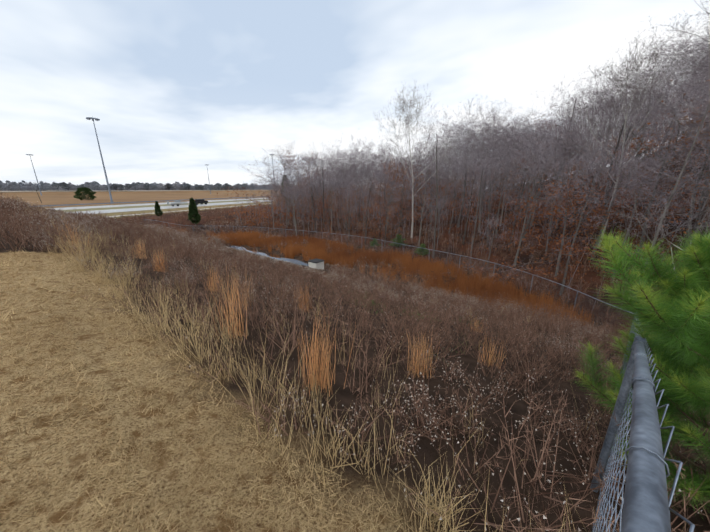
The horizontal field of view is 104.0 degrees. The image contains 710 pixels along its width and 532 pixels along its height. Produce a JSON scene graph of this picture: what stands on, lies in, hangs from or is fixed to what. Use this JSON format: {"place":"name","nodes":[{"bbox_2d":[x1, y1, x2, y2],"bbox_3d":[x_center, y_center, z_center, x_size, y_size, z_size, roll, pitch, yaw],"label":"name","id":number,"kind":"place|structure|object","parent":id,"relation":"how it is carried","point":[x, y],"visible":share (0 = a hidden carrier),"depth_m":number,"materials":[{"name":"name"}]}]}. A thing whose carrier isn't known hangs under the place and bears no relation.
{"place":"outdoors","nodes":[
{"label":"outdoors","id":0,"kind":"place"},
{"bbox_2d":[0,190,296,217],"bbox_3d":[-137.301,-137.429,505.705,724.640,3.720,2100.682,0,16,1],"label":"highway road","id":1,"kind":"structure","parent":0,"point":[111,208],"depth_m":88.26,"materials":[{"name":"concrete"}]},
{"bbox_2d":[0,248,431,531],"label":"lawn grass","id":2,"kind":"structure","parent":0,"point":[108,421],"depth_m":1.92,"materials":[{"name":"beige plant"}]},
{"bbox_2d":[228,246,386,285],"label":"pond water","id":3,"kind":"structure","parent":0,"point":[295,261],"depth_m":26.84,"materials":[{"name":"grey liquid"}]},
{"bbox_2d":[0,130,709,531],"bbox_3d":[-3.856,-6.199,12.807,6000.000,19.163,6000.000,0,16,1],"label":"terrain","id":4,"kind":"structure","parent":0,"point":[164,466],"depth_m":2.70,"materials":[{"name":"brown soil"}]},
{"bbox_2d":[73,187,95,199],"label":"round evergreen tree","id":5,"kind":"object","parent":4,"relation":"on","point":[85,190],"visible":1,"depth_m":133.11,"materials":[{"name":"green plant"}]},
{"bbox_2d":[86,117,112,202],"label":"mast","id":6,"kind":"object","parent":4,"relation":"on","point":[97,119],"visible":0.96,"depth_m":105.42,"materials":[{"name":"grey metal"}]},
{"bbox_2d":[188,197,200,225],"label":"arborvitae","id":7,"kind":"object","parent":4,"relation":"on","point":[192,209],"visible":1,"depth_m":42.54,"materials":[{"name":"green plant"}]},
{"bbox_2d":[254,173,292,229],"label":"forest tree","id":8,"kind":"object","parent":4,"relation":"on","point":[270,187],"visible":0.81,"depth_m":39.91,"materials":[{"name":"grey plant"}]},
{"bbox_2d":[258,170,299,231],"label":"forest tree","id":9,"kind":"object","parent":4,"relation":"on","point":[277,197],"visible":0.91,"depth_m":38.55,"materials":[{"name":"grey plant"}]},
{"bbox_2d":[239,139,327,219],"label":"forest tree","id":10,"kind":"object","parent":4,"relation":"on","point":[281,159],"visible":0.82,"depth_m":44.65,"materials":[{"name":"grey plant"}]},
{"bbox_2d":[262,176,305,226],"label":"forest tree","id":11,"kind":"object","parent":4,"relation":"on","point":[284,197],"visible":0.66,"depth_m":40.33,"materials":[{"name":"grey plant"}]},
{"bbox_2d":[253,165,317,230],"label":"forest tree","id":12,"kind":"object","parent":4,"relation":"on","point":[290,188],"visible":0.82,"depth_m":38.82,"materials":[{"name":"grey plant"}]},
{"bbox_2d":[254,155,334,211],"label":"forest tree","id":13,"kind":"object","parent":4,"relation":"on","point":[289,167],"visible":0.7,"depth_m":41.72,"materials":[{"name":"grey plant"}]},
{"bbox_2d":[267,183,327,236],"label":"forest tree","id":14,"kind":"object","parent":4,"relation":"on","point":[296,205],"visible":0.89,"depth_m":37.18,"materials":[{"name":"grey plant"}]},
{"bbox_2d":[267,149,330,212],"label":"forest tree","id":15,"kind":"object","parent":4,"relation":"on","point":[295,167],"visible":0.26,"depth_m":53.12,"materials":[{"name":"grey plant"}]},
{"bbox_2d":[274,179,336,218],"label":"forest tree","id":16,"kind":"object","parent":4,"relation":"on","point":[301,201],"visible":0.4,"depth_m":42.54,"materials":[{"name":"brown plant"}]},
{"bbox_2d":[287,165,332,232],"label":"forest tree","id":17,"kind":"object","parent":4,"relation":"on","point":[312,187],"visible":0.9,"depth_m":36.94,"materials":[{"name":"grey plant"}]},
{"bbox_2d":[308,258,324,269],"bbox_3d":[-3.225,0.123,23.171,1.000,1.220,1.000,12,20,37],"label":"outlet riser","id":18,"kind":"object","parent":4,"relation":"on","point":[316,263],"visible":0.67,"depth_m":22.82,"materials":[{"name":"concrete"}]},
{"bbox_2d":[277,142,359,219],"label":"forest tree","id":19,"kind":"object","parent":4,"relation":"on","point":[315,166],"visible":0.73,"depth_m":43.00,"materials":[{"name":"grey plant"}]},
{"bbox_2d":[284,168,354,224],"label":"forest tree","id":20,"kind":"object","parent":4,"relation":"on","point":[310,189],"visible":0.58,"depth_m":41.49,"materials":[{"name":"grey plant"}]},
{"bbox_2d":[290,142,352,225],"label":"forest tree","id":21,"kind":"object","parent":4,"relation":"on","point":[317,180],"visible":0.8,"depth_m":38.30,"materials":[{"name":"grey plant"}]},
{"bbox_2d":[291,141,352,209],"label":"forest tree","id":22,"kind":"object","parent":4,"relation":"on","point":[326,160],"visible":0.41,"depth_m":55.75,"materials":[{"name":"grey plant"}]},
{"bbox_2d":[22,206,622,467],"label":"dry weeds","id":23,"kind":"object","parent":4,"relation":"on","point":[261,338],"visible":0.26,"depth_m":3.46,"materials":[{"name":"plant"}]},
{"bbox_2d":[306,160,364,234],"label":"forest tree","id":24,"kind":"object","parent":4,"relation":"on","point":[331,195],"visible":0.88,"depth_m":36.30,"materials":[{"name":"grey plant"}]},
{"bbox_2d":[310,165,377,223],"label":"forest tree","id":25,"kind":"object","parent":4,"relation":"on","point":[338,186],"visible":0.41,"depth_m":39.19,"materials":[{"name":"grey plant"}]},
{"bbox_2d":[333,182,361,237],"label":"forest tree","id":26,"kind":"object","parent":4,"relation":"on","point":[349,192],"visible":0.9,"depth_m":33.79,"materials":[{"name":"grey plant"}]},
{"bbox_2d":[316,143,379,218],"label":"forest tree","id":27,"kind":"object","parent":4,"relation":"on","point":[346,169],"visible":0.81,"depth_m":38.71,"materials":[{"name":"grey plant"}]},
{"bbox_2d":[319,161,379,221],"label":"forest tree","id":28,"kind":"object","parent":4,"relation":"on","point":[353,180],"visible":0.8,"depth_m":37.55,"materials":[{"name":"grey plant"}]},
{"bbox_2d":[318,183,382,227],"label":"forest tree","id":29,"kind":"object","parent":4,"relation":"on","point":[345,206],"visible":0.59,"depth_m":37.66,"materials":[{"name":"brown plant"}]},
{"bbox_2d":[0,192,709,531],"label":"brush","id":30,"kind":"object","parent":4,"relation":"on","point":[190,242],"visible":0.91,"depth_m":6.58,"materials":[{"name":"brown plant"}]},
{"bbox_2d":[318,128,392,202],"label":"forest tree","id":31,"kind":"object","parent":4,"relation":"on","point":[355,150],"visible":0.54,"depth_m":47.76,"materials":[{"name":"grey plant"}]},
{"bbox_2d":[320,138,391,215],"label":"forest tree","id":32,"kind":"object","parent":4,"relation":"on","point":[353,162],"visible":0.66,"depth_m":41.86,"materials":[{"name":"grey plant"}]},
{"bbox_2d":[330,152,388,216],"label":"forest tree","id":33,"kind":"object","parent":4,"relation":"on","point":[365,173],"visible":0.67,"depth_m":40.68,"materials":[{"name":"grey plant"}]},
{"bbox_2d":[41,215,683,531],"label":"grass tufts","id":34,"kind":"object","parent":4,"relation":"on","point":[314,248],"visible":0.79,"depth_m":5.51,"materials":[{"name":"plant"}]},
{"bbox_2d":[346,183,378,232],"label":"forest tree","id":35,"kind":"object","parent":4,"relation":"on","point":[361,192],"visible":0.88,"depth_m":35.27,"materials":[{"name":"grey plant"}]},
{"bbox_2d":[341,181,386,243],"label":"forest tree","id":36,"kind":"object","parent":4,"relation":"on","point":[367,206],"visible":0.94,"depth_m":32.48,"materials":[{"name":"grey plant"}]},
{"bbox_2d":[357,154,400,225],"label":"forest tree","id":37,"kind":"object","parent":4,"relation":"on","point":[377,171],"visible":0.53,"depth_m":37.46,"materials":[{"name":"grey plant"}]},
{"bbox_2d":[350,151,420,233],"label":"forest tree","id":38,"kind":"object","parent":4,"relation":"on","point":[378,177],"visible":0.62,"depth_m":32.97,"materials":[{"name":"grey plant"}]},
{"bbox_2d":[349,130,424,187],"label":"forest tree","id":39,"kind":"object","parent":4,"relation":"on","point":[379,150],"visible":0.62,"depth_m":44.66,"materials":[{"name":"grey plant"}]},
{"bbox_2d":[350,158,440,241],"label":"forest tree","id":40,"kind":"object","parent":4,"relation":"on","point":[388,187],"visible":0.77,"depth_m":30.59,"materials":[{"name":"brown plant"}]},
{"bbox_2d":[370,187,422,244],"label":"forest tree","id":41,"kind":"object","parent":4,"relation":"on","point":[387,211],"visible":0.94,"depth_m":30.09,"materials":[{"name":"grey plant"}]},
{"bbox_2d":[388,234,407,247],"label":"evergreen","id":42,"kind":"object","parent":4,"relation":"on","point":[397,240],"visible":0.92,"depth_m":30.10,"materials":[{"name":"green plant"}]},
{"bbox_2d":[374,160,441,229],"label":"forest tree","id":43,"kind":"object","parent":4,"relation":"on","point":[407,183],"visible":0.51,"depth_m":32.22,"materials":[{"name":"grey plant"}]},
{"bbox_2d":[371,82,465,237],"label":"sycamore tree","id":44,"kind":"object","parent":4,"relation":"on","point":[406,117],"visible":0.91,"depth_m":28.22,"materials":[{"name":"grey plant"}]},
{"bbox_2d":[144,219,694,531],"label":"chain link fence","id":45,"kind":"object","parent":4,"relation":"on","point":[645,504],"visible":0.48,"depth_m":0.62,"materials":[{"name":"metal"}]},
{"bbox_2d":[384,143,461,225],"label":"forest tree","id":46,"kind":"object","parent":4,"relation":"on","point":[419,169],"visible":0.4,"depth_m":34.18,"materials":[{"name":"grey plant"}]},
{"bbox_2d":[392,151,455,246],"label":"forest tree","id":47,"kind":"object","parent":4,"relation":"on","point":[422,194],"visible":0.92,"depth_m":26.96,"materials":[{"name":"grey plant"}]},
{"bbox_2d":[391,148,459,228],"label":"forest tree","id":48,"kind":"object","parent":4,"relation":"on","point":[423,175],"visible":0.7,"depth_m":29.61,"materials":[{"name":"grey plant"}]},
{"bbox_2d":[399,147,455,230],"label":"forest tree","id":49,"kind":"object","parent":4,"relation":"on","point":[432,181],"visible":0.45,"depth_m":31.79,"materials":[{"name":"grey plant"}]},
{"bbox_2d":[376,120,491,220],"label":"forest tree","id":50,"kind":"object","parent":4,"relation":"on","point":[433,152],"visible":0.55,"depth_m":35.35,"materials":[{"name":"grey plant"}]},
{"bbox_2d":[383,101,485,257],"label":"forest tree","id":51,"kind":"object","parent":4,"relation":"on","point":[435,215],"visible":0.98,"depth_m":24.78,"materials":[{"name":"grey plant"}]},
{"bbox_2d":[425,196,456,239],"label":"forest tree","id":52,"kind":"object","parent":4,"relation":"on","point":[440,202],"visible":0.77,"depth_m":28.34,"materials":[{"name":"grey plant"}]},
{"bbox_2d":[413,155,469,222],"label":"forest tree","id":53,"kind":"object","parent":4,"relation":"on","point":[437,185],"visible":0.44,"depth_m":34.36,"materials":[{"name":"grey plant"}]},
{"bbox_2d":[214,75,709,322],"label":"forest undergrowth","id":54,"kind":"object","parent":4,"relation":"on","point":[344,204],"visible":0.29,"depth_m":35.20,"materials":[{"name":"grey plant"}]},
{"bbox_2d":[438,114,494,157],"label":"forest tree","id":55,"kind":"object","parent":4,"relation":"on","point":[464,131],"visible":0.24,"depth_m":49.54,"materials":[{"name":"grey plant"}]},
{"bbox_2d":[423,108,511,197],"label":"forest tree","id":56,"kind":"object","parent":4,"relation":"on","point":[467,136],"visible":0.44,"depth_m":42.61,"materials":[{"name":"grey plant"}]},
{"bbox_2d":[428,155,509,233],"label":"forest tree","id":57,"kind":"object","parent":4,"relation":"on","point":[455,185],"visible":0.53,"depth_m":30.40,"materials":[{"name":"grey plant"}]},
{"bbox_2d":[451,153,509,255],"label":"forest tree","id":58,"kind":"object","parent":4,"relation":"on","point":[488,166],"visible":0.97,"depth_m":23.84,"materials":[{"name":"grey plant"}]},
{"bbox_2d":[422,143,548,243],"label":"forest tree","id":59,"kind":"object","parent":4,"relation":"on","point":[479,157],"visible":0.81,"depth_m":25.31,"materials":[{"name":"grey plant"}]},
{"bbox_2d":[419,100,552,227],"bbox_3d":[14.066,-10.812,30.992,15.309,13.350,11.911,4,16,13],"label":"forest tree","id":60,"kind":"object","parent":4,"relation":"on","point":[472,147],"visible":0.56,"depth_m":30.55,"materials":[{"name":"grey plant"}]},
{"bbox_2d":[428,95,544,232],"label":"forest tree","id":61,"kind":"object","parent":4,"relation":"on","point":[482,148],"visible":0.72,"depth_m":27.59,"materials":[{"name":"grey plant"}]},
{"bbox_2d":[422,146,551,245],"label":"forest tree","id":62,"kind":"object","parent":4,"relation":"on","point":[490,186],"visible":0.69,"depth_m":25.06,"materials":[{"name":"grey plant"}]},
{"bbox_2d":[444,102,546,207],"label":"forest tree","id":63,"kind":"object","parent":4,"relation":"on","point":[494,130],"visible":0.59,"depth_m":33.25,"materials":[{"name":"grey plant"}]},
{"bbox_2d":[479,213,514,263],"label":"forest tree","id":64,"kind":"object","parent":4,"relation":"on","point":[492,224],"visible":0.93,"depth_m":22.52,"materials":[{"name":"grey plant"}]},
{"bbox_2d":[475,106,533,190],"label":"forest tree","id":65,"kind":"object","parent":4,"relation":"on","point":[497,132],"visible":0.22,"depth_m":41.42,"materials":[{"name":"grey plant"}]},
{"bbox_2d":[471,113,540,225],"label":"forest tree","id":66,"kind":"object","parent":4,"relation":"on","point":[509,154],"visible":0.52,"depth_m":28.58,"materials":[{"name":"grey plant"}]},
{"bbox_2d":[435,110,582,216],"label":"forest tree","id":67,"kind":"object","parent":4,"relation":"on","point":[489,152],"visible":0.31,"depth_m":32.47,"materials":[{"name":"grey plant"}]},
{"bbox_2d":[478,154,552,250],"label":"forest tree","id":68,"kind":"object","parent":4,"relation":"on","point":[515,200],"visible":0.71,"depth_m":23.09,"materials":[{"name":"grey plant"}]},
{"bbox_2d":[462,118,581,237],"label":"forest tree","id":69,"kind":"object","parent":4,"relation":"on","point":[496,148],"visible":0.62,"depth_m":25.08,"materials":[{"name":"grey plant"}]},
{"bbox_2d":[459,118,601,239],"bbox_3d":[15.443,-7.463,24.608,12.952,10.680,14.326,-1,16,-5],"label":"forest tree","id":70,"kind":"object","parent":4,"relation":"on","point":[529,218],"visible":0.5,"depth_m":23.74,"materials":[{"name":"grey plant"}]},
{"bbox_2d":[463,99,637,225],"bbox_3d":[17.940,-9.479,26.616,13.099,11.453,11.842,-12,19,-36],"label":"forest tree","id":71,"kind":"object","parent":4,"relation":"on","point":[546,147],"visible":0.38,"depth_m":25.31,"materials":[{"name":"grey plant"}]},
{"bbox_2d":[532,193,577,254],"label":"forest tree","id":72,"kind":"object","parent":4,"relation":"on","point":[549,228],"visible":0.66,"depth_m":21.28,"materials":[{"name":"grey plant"}]},
{"bbox_2d":[461,123,652,266],"bbox_3d":[12.950,-4.494,18.953,11.173,10.438,8.067,9,18,30],"label":"forest tree","id":73,"kind":"object","parent":4,"relation":"on","point":[531,172],"visible":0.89,"depth_m":19.24,"materials":[{"name":"grey plant"}]},
{"bbox_2d":[510,104,605,196],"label":"forest tree","id":74,"kind":"object","parent":4,"relation":"on","point":[540,136],"visible":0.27,"depth_m":31.63,"materials":[{"name":"grey plant"}]},
{"bbox_2d":[533,73,601,182],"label":"forest tree","id":75,"kind":"object","parent":4,"relation":"on","point":[577,97],"visible":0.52,"depth_m":32.81,"materials":[{"name":"grey plant"}]},
{"bbox_2d":[461,170,677,287],"bbox_3d":[13.919,-2.289,17.395,12.570,6.994,11.394,9,18,29],"label":"shrub","id":76,"kind":"object","parent":4,"relation":"on","point":[562,237],"visible":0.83,"depth_m":17.73,"materials":[{"name":"brown plant"}]},
{"bbox_2d":[510,70,635,217],"bbox_3d":[18.880,-11.015,26.552,10.669,13.259,11.454,-6,17,-20],"label":"forest tree","id":77,"kind":"object","parent":4,"relation":"on","point":[572,117],"visible":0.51,"depth_m":24.83,"materials":[{"name":"grey plant"}]},
{"bbox_2d":[512,110,634,228],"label":"forest tree","id":78,"kind":"object","parent":4,"relation":"on","point":[565,158],"visible":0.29,"depth_m":24.26,"materials":[{"name":"grey plant"}]},
{"bbox_2d":[515,92,643,236],"bbox_3d":[17.033,-7.723,22.595,9.442,11.639,10.444,5,16,16],"label":"forest tree","id":79,"kind":"object","parent":4,"relation":"on","point":[528,125],"visible":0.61,"depth_m":21.57,"materials":[{"name":"grey plant"}]},
{"bbox_2d":[519,123,660,294],"bbox_3d":[13.334,-3.077,16.225,6.860,10.212,5.268,-2,16,-8],"label":"forest tree","id":80,"kind":"object","parent":4,"relation":"on","point":[577,229],"visible":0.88,"depth_m":15.68,"materials":[{"name":"grey plant"}]},
{"bbox_2d":[487,121,709,258],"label":"forest tree","id":81,"kind":"object","parent":4,"relation":"on","point":[610,207],"visible":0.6,"depth_m":17.27,"materials":[{"name":"grey plant"}]},
{"bbox_2d":[559,79,642,170],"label":"forest tree","id":82,"kind":"object","parent":4,"relation":"on","point":[587,111],"visible":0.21,"depth_m":34.57,"materials":[{"name":"grey plant"}]},
{"bbox_2d":[523,57,709,252],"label":"forest tree","id":83,"kind":"object","parent":4,"relation":"on","point":[644,225],"visible":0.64,"depth_m":16.07,"materials":[{"name":"grey plant"}]},
{"bbox_2d":[531,41,709,226],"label":"forest tree","id":84,"kind":"object","parent":4,"relation":"on","point":[618,140],"visible":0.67,"depth_m":19.87,"materials":[{"name":"grey plant"}]},
{"bbox_2d":[545,52,704,168],"bbox_3d":[31.039,-16.800,31.274,16.367,12.122,10.154,4,16,16],"label":"forest tree","id":85,"kind":"object","parent":4,"relation":"on","point":[605,93],"visible":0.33,"depth_m":31.21,"materials":[{"name":"grey plant"}]},
{"bbox_2d":[545,80,709,236],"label":"forest tree","id":86,"kind":"object","parent":4,"relation":"on","point":[681,137],"visible":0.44,"depth_m":16.76,"materials":[{"name":"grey plant"}]},
{"bbox_2d":[547,38,709,299],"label":"forest tree","id":87,"kind":"object","parent":4,"relation":"on","point":[674,188],"visible":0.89,"depth_m":12.25,"materials":[{"name":"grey plant"}]},
{"bbox_2d":[558,26,709,245],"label":"bare tree","id":88,"kind":"object","parent":4,"relation":"on","point":[641,87],"visible":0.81,"depth_m":17.08,"materials":[{"name":"grey plant"}]},
{"bbox_2d":[574,86,696,194],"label":"forest tree","id":89,"kind":"object","parent":4,"relation":"on","point":[603,104],"visible":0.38,"depth_m":26.03,"materials":[{"name":"grey plant"}]},
{"bbox_2d":[582,99,691,187],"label":"forest tree","id":90,"kind":"object","parent":4,"relation":"on","point":[638,136],"visible":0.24,"depth_m":23.73,"materials":[{"name":"grey plant"}]},
{"bbox_2d":[567,141,709,280],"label":"forest tree","id":91,"kind":"object","parent":4,"relation":"on","point":[638,195],"visible":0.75,"depth_m":14.60,"materials":[{"name":"grey plant"}]},
{"bbox_2d":[571,223,709,513],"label":"young pine tree","id":92,"kind":"object","parent":4,"relation":"on","point":[678,322],"visible":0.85,"depth_m":2.00,"materials":[{"name":"green plant"}]},
{"bbox_2d":[584,66,709,260],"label":"forest tree","id":93,"kind":"object","parent":4,"relation":"on","point":[693,203],"visible":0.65,"depth_m":14.82,"materials":[{"name":"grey plant"}]},
{"bbox_2d":[586,18,708,172],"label":"forest tree","id":94,"kind":"object","parent":4,"relation":"on","point":[652,72],"visible":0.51,"depth_m":25.81,"materials":[{"name":"grey plant"}]},
{"bbox_2d":[592,87,705,207],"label":"forest tree","id":95,"kind":"object","parent":4,"relation":"on","point":[633,123],"visible":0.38,"depth_m":21.21,"materials":[{"name":"grey plant"}]},
{"bbox_2d":[590,23,709,155],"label":"forest tree","id":96,"kind":"object","parent":4,"relation":"on","point":[676,68],"visible":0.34,"depth_m":26.77,"materials":[{"name":"grey plant"}]},
{"bbox_2d":[591,68,709,285],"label":"tree","id":97,"kind":"object","parent":4,"relation":"on","point":[678,192],"visible":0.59,"depth_m":4.97,"materials":[{"name":"brown plant"}]},
{"bbox_2d":[601,41,709,157],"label":"forest tree","id":98,"kind":"object","parent":4,"relation":"on","point":[676,99],"visible":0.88,"depth_m":11.41,"materials":[{"name":"grey plant"}]},
{"bbox_2d":[603,17,709,158],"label":"forest tree","id":99,"kind":"object","parent":4,"relation":"on","point":[667,62],"visible":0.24,"depth_m":30.00,"materials":[{"name":"grey plant"}]},
{"bbox_2d":[609,0,709,142],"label":"forest tree","id":100,"kind":"object","parent":4,"relation":"on","point":[707,12],"visible":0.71,"depth_m":26.10,"materials":[{"name":"grey plant"}]},
{"bbox_2d":[610,15,709,218],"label":"forest tree","id":101,"kind":"object","parent":4,"relation":"on","point":[691,88],"visible":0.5,"depth_m":17.76,"materials":[{"name":"grey plant"}]},
{"bbox_2d":[622,98,709,276],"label":"forest tree","id":102,"kind":"object","parent":4,"relation":"on","point":[698,219],"visible":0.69,"depth_m":13.84,"materials":[{"name":"grey plant"}]},
{"bbox_2d":[628,53,709,177],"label":"forest tree","id":103,"kind":"object","parent":4,"relation":"on","point":[687,94],"visible":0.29,"depth_m":20.52,"materials":[{"name":"grey plant"}]},
{"bbox_2d":[640,34,709,152],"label":"forest tree","id":104,"kind":"object","parent":4,"relation":"on","point":[690,89],"visible":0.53,"depth_m":13.47,"materials":[{"name":"grey plant"}]},
{"bbox_2d":[642,34,709,96],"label":"forest tree","id":105,"kind":"object","parent":4,"relation":"on","point":[685,58],"visible":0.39,"depth_m":22.50,"materials":[{"name":"grey plant"}]},
{"bbox_2d":[646,15,709,131],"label":"forest tree","id":106,"kind":"object","parent":4,"relation":"on","point":[688,48],"visible":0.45,"depth_m":27.01,"materials":[{"name":"grey plant"}]},
{"bbox_2d":[649,72,709,146],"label":"forest tree","id":107,"kind":"object","parent":4,"relation":"on","point":[693,119],"visible":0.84,"depth_m":11.44,"materials":[{"name":"grey plant"}]},
{"bbox_2d":[0,0,709,188],"label":"sky","id":108,"kind":"structure","parent":0,"point":[178,90],"materials":[{"name":"white"}]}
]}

